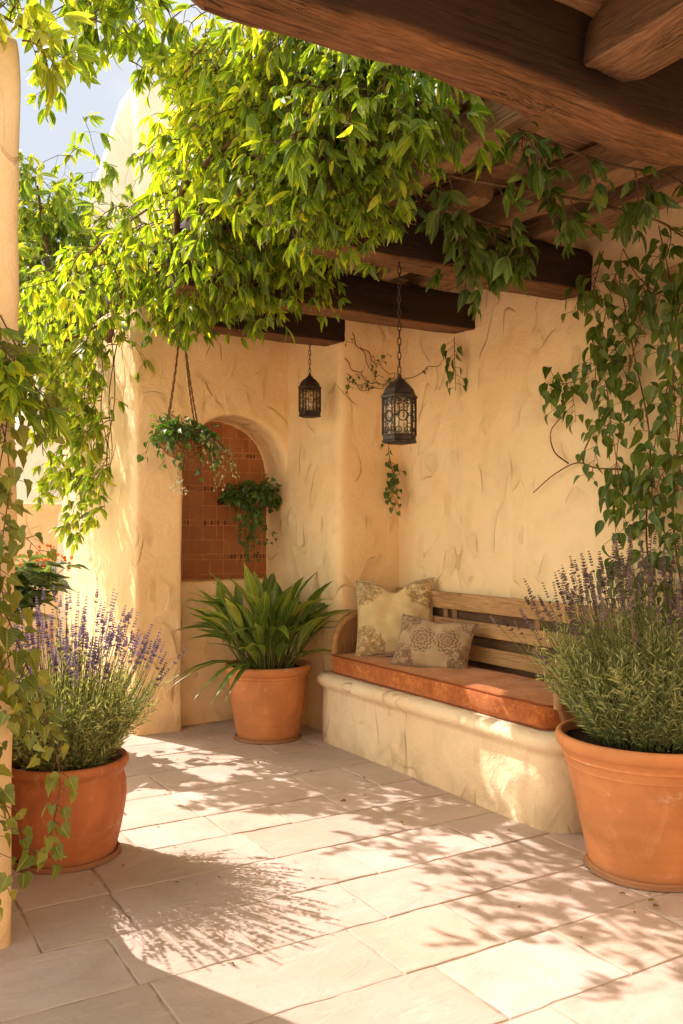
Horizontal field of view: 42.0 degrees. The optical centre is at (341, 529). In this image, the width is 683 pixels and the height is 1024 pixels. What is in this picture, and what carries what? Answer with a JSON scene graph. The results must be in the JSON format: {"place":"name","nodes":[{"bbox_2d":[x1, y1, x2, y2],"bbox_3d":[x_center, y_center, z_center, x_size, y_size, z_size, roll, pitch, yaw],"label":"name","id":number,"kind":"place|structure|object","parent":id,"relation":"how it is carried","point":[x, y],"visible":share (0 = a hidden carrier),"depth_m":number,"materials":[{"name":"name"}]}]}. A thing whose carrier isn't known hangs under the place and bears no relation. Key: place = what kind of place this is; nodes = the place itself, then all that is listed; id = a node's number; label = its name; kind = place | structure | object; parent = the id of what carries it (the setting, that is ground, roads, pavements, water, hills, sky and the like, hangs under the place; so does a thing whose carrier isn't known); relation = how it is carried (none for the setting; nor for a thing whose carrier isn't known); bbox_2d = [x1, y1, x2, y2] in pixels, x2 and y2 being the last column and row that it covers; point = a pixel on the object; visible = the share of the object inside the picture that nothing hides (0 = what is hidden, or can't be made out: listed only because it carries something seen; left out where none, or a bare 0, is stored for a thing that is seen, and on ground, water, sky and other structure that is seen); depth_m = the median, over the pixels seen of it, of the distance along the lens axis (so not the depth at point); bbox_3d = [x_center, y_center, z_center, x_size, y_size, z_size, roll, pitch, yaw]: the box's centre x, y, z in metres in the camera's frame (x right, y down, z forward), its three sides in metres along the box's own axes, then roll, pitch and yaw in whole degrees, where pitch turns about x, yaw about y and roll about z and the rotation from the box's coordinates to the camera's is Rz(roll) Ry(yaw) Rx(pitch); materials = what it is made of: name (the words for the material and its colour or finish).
{"place":"outdoors","nodes":[
{"label":"outdoors","id":0,"kind":"place"},
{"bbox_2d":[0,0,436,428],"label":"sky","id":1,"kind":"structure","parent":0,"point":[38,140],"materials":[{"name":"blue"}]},
{"bbox_2d":[0,666,682,1023],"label":"patio paving","id":2,"kind":"structure","parent":0,"point":[514,979],"depth_m":3.55,"materials":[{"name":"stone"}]},
{"bbox_2d":[0,36,20,949],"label":"pier","id":3,"kind":"structure","parent":2,"relation":"on","point":[10,90],"depth_m":3.26,"materials":[{"name":"paint"}]},
{"bbox_2d":[0,315,78,922],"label":"wall ivy","id":4,"kind":"object","parent":3,"relation":"attached to","point":[15,387],"depth_m":3.13,"materials":[{"name":"green plant"}]},
{"bbox_2d":[0,0,207,130],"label":"overhanging branch","id":5,"kind":"object","parent":3,"relation":"attached to","point":[49,36],"visible":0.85,"depth_m":4.09,"materials":[{"name":"green plant"}]},
{"bbox_2d":[15,610,60,699],"bbox_3d":[-2.536,1.089,6.172,0.969,0.987,0.904,0,0,-31],"label":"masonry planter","id":6,"kind":"object","parent":2,"relation":"on","point":[47,617],"visible":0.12,"depth_m":6.01,"materials":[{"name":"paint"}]},
{"bbox_2d":[14,544,89,616],"bbox_3d":[-2.399,0.348,6.281,1.100,0.587,1.127,0,0,2],"label":"flowering shrub","id":7,"kind":"object","parent":6,"relation":"on","point":[35,574],"visible":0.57,"depth_m":6.18,"materials":[{"name":"green plant"}]},
{"bbox_2d":[15,503,61,673],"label":"garden wall","id":8,"kind":"structure","parent":2,"relation":"on","point":[44,521],"depth_m":9.31,"materials":[{"name":"paint"}]},
{"bbox_2d":[18,112,171,377],"bbox_3d":[-2.611,-1.353,9.210,3.580,5.773,2.821,0,0,-31],"label":"garden tree","id":9,"kind":"object","parent":2,"relation":"on","point":[47,226],"visible":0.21,"depth_m":8.74,"materials":[{"name":"green plant"}]},
{"bbox_2d":[11,582,187,874],"bbox_3d":[-1.312,0.887,4.222,1.073,1.284,1.064,0,0,40],"label":"potted lavender","id":10,"kind":"object","parent":2,"relation":"on","point":[95,760],"visible":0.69,"depth_m":4.01,"materials":[{"name":"green plant"}]},
{"bbox_2d":[62,304,287,735],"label":"niche wall","id":11,"kind":"structure","parent":2,"relation":"on","point":[151,550],"depth_m":7.02,"materials":[{"name":"paint"}]},
{"bbox_2d":[16,266,154,560],"bbox_3d":[-2.231,-0.863,6.929,1.733,2.242,1.624,0,0,30],"label":"passage vine","id":12,"kind":"object","parent":11,"relation":"attached to","point":[71,363],"visible":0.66,"depth_m":6.71,"materials":[{"name":"green plant"}]},
{"bbox_2d":[217,474,282,561],"bbox_3d":[-0.696,-0.096,7.289,0.582,0.717,0.646,0,0,-31],"label":"niche plant","id":13,"kind":"object","parent":11,"relation":"attached to","point":[252,499],"visible":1,"depth_m":7.17,"materials":[{"name":"green plant"}]},
{"bbox_2d":[164,563,354,743],"bbox_3d":[-0.597,0.876,6.528,1.310,1.305,1.589,0,0,31],"label":"potted lily","id":14,"kind":"object","parent":2,"relation":"on","point":[267,694],"visible":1,"depth_m":6.35,"materials":[{"name":"green plant"}]},
{"bbox_2d":[284,320,398,730],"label":"corner pier","id":15,"kind":"structure","parent":2,"relation":"on","point":[341,525],"depth_m":6.71,"materials":[{"name":"paint"}]},
{"bbox_2d":[91,744,669,964],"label":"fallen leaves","id":16,"kind":"object","parent":2,"relation":"on","point":[649,899],"visible":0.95,"depth_m":3.76,"materials":[{"name":"plant"}]},
{"bbox_2d":[317,587,632,833],"bbox_3d":[0.770,0.990,5.586,0.781,1.120,2.420,0,0,-31],"label":"built in bench","id":17,"kind":"object","parent":2,"relation":"on","point":[518,772],"visible":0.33,"depth_m":5.35,"materials":[{"name":"paint"}]},
{"bbox_2d":[331,653,560,729],"bbox_3d":[0.710,0.948,5.605,0.570,0.148,2.250,0,0,-31],"label":"seat cushion","id":18,"kind":"object","parent":17,"relation":"on","point":[521,699],"visible":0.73,"depth_m":5.23,"materials":[{"name":"orange fabric"}]},
{"bbox_2d":[355,577,433,655],"bbox_3d":[0.380,0.626,6.316,0.577,0.577,0.218,-3,-18,10],"label":"throw pillow","id":19,"kind":"object","parent":18,"relation":"on","point":[382,610],"visible":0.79,"depth_m":6.26,"materials":[{"name":"beige fabric"}]},
{"bbox_2d":[390,614,477,668],"bbox_3d":[0.601,0.746,5.809,0.536,0.357,0.171,5,-24,28],"label":"throw pillow","id":20,"kind":"object","parent":18,"relation":"on","point":[424,643],"visible":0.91,"depth_m":5.74,"materials":[{"name":"beige fabric"}]},
{"bbox_2d":[399,202,682,665],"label":"bench wall","id":21,"kind":"structure","parent":2,"relation":"on","point":[480,462],"depth_m":5.66,"materials":[{"name":"paint"}]},
{"bbox_2d":[105,0,682,345],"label":"pergola","id":22,"kind":"object","parent":21,"relation":"attached to","point":[601,79],"visible":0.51,"depth_m":2.90,"materials":[{"name":"brown wood"}]},
{"bbox_2d":[137,329,238,497],"bbox_3d":[-1.027,-0.797,5.950,0.614,1.187,0.664,0,0,-31],"label":"hanging basket","id":23,"kind":"object","parent":22,"relation":"hanging from","point":[176,439],"visible":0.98,"depth_m":5.89,"materials":[{"name":"wicker"}]},
{"bbox_2d":[18,3,509,356],"bbox_3d":[-0.538,-1.982,4.944,2.463,1.866,4.071,0,0,-31],"label":"canopy vine","id":24,"kind":"object","parent":22,"relation":"on","point":[270,142],"visible":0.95,"depth_m":3.91,"materials":[{"name":"green plant"}]},
{"bbox_2d":[298,343,320,417],"bbox_3d":[-0.233,-1.128,6.543,0.174,0.596,0.151,0,0,-11],"label":"hanging lantern","id":25,"kind":"object","parent":22,"relation":"hanging from","point":[309,383],"visible":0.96,"depth_m":6.51,"materials":[{"name":"black metal"}]},
{"bbox_2d":[381,261,416,444],"bbox_3d":[0.291,-0.920,4.481,0.189,0.969,0.164,0,0,-11],"label":"hanging lantern","id":26,"kind":"object","parent":22,"relation":"hanging from","point":[399,388],"visible":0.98,"depth_m":4.45,"materials":[{"name":"black metal"}]},
{"bbox_2d":[391,119,682,319],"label":"rafter vine","id":27,"kind":"object","parent":22,"relation":"attached to","point":[514,264],"visible":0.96,"depth_m":3.94,"materials":[{"name":"green plant"}]},
{"bbox_2d":[344,333,467,515],"bbox_3d":[0.515,-0.779,6.431,0.969,1.359,0.438,0,0,31],"label":"corner creeper","id":28,"kind":"object","parent":21,"relation":"attached to","point":[393,482],"visible":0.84,"depth_m":6.62,"materials":[{"name":"green plant"}]},
{"bbox_2d":[533,225,682,639],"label":"wall vine","id":29,"kind":"object","parent":21,"relation":"attached to","point":[639,485],"depth_m":4.65,"materials":[{"name":"green plant"}]},
{"bbox_2d":[489,525,682,891],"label":"potted lavender","id":30,"kind":"object","parent":2,"relation":"on","point":[619,738],"visible":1,"depth_m":3.81,"materials":[{"name":"green plant"}]},
{"label":"ground","id":31,"kind":"structure","parent":0,"visible":0},
{"bbox_2d":[15,79,191,647],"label":"rooftop tower","id":32,"kind":"structure","parent":31,"relation":"on","point":[133,111],"depth_m":11.91,"materials":[{"name":"paint"}]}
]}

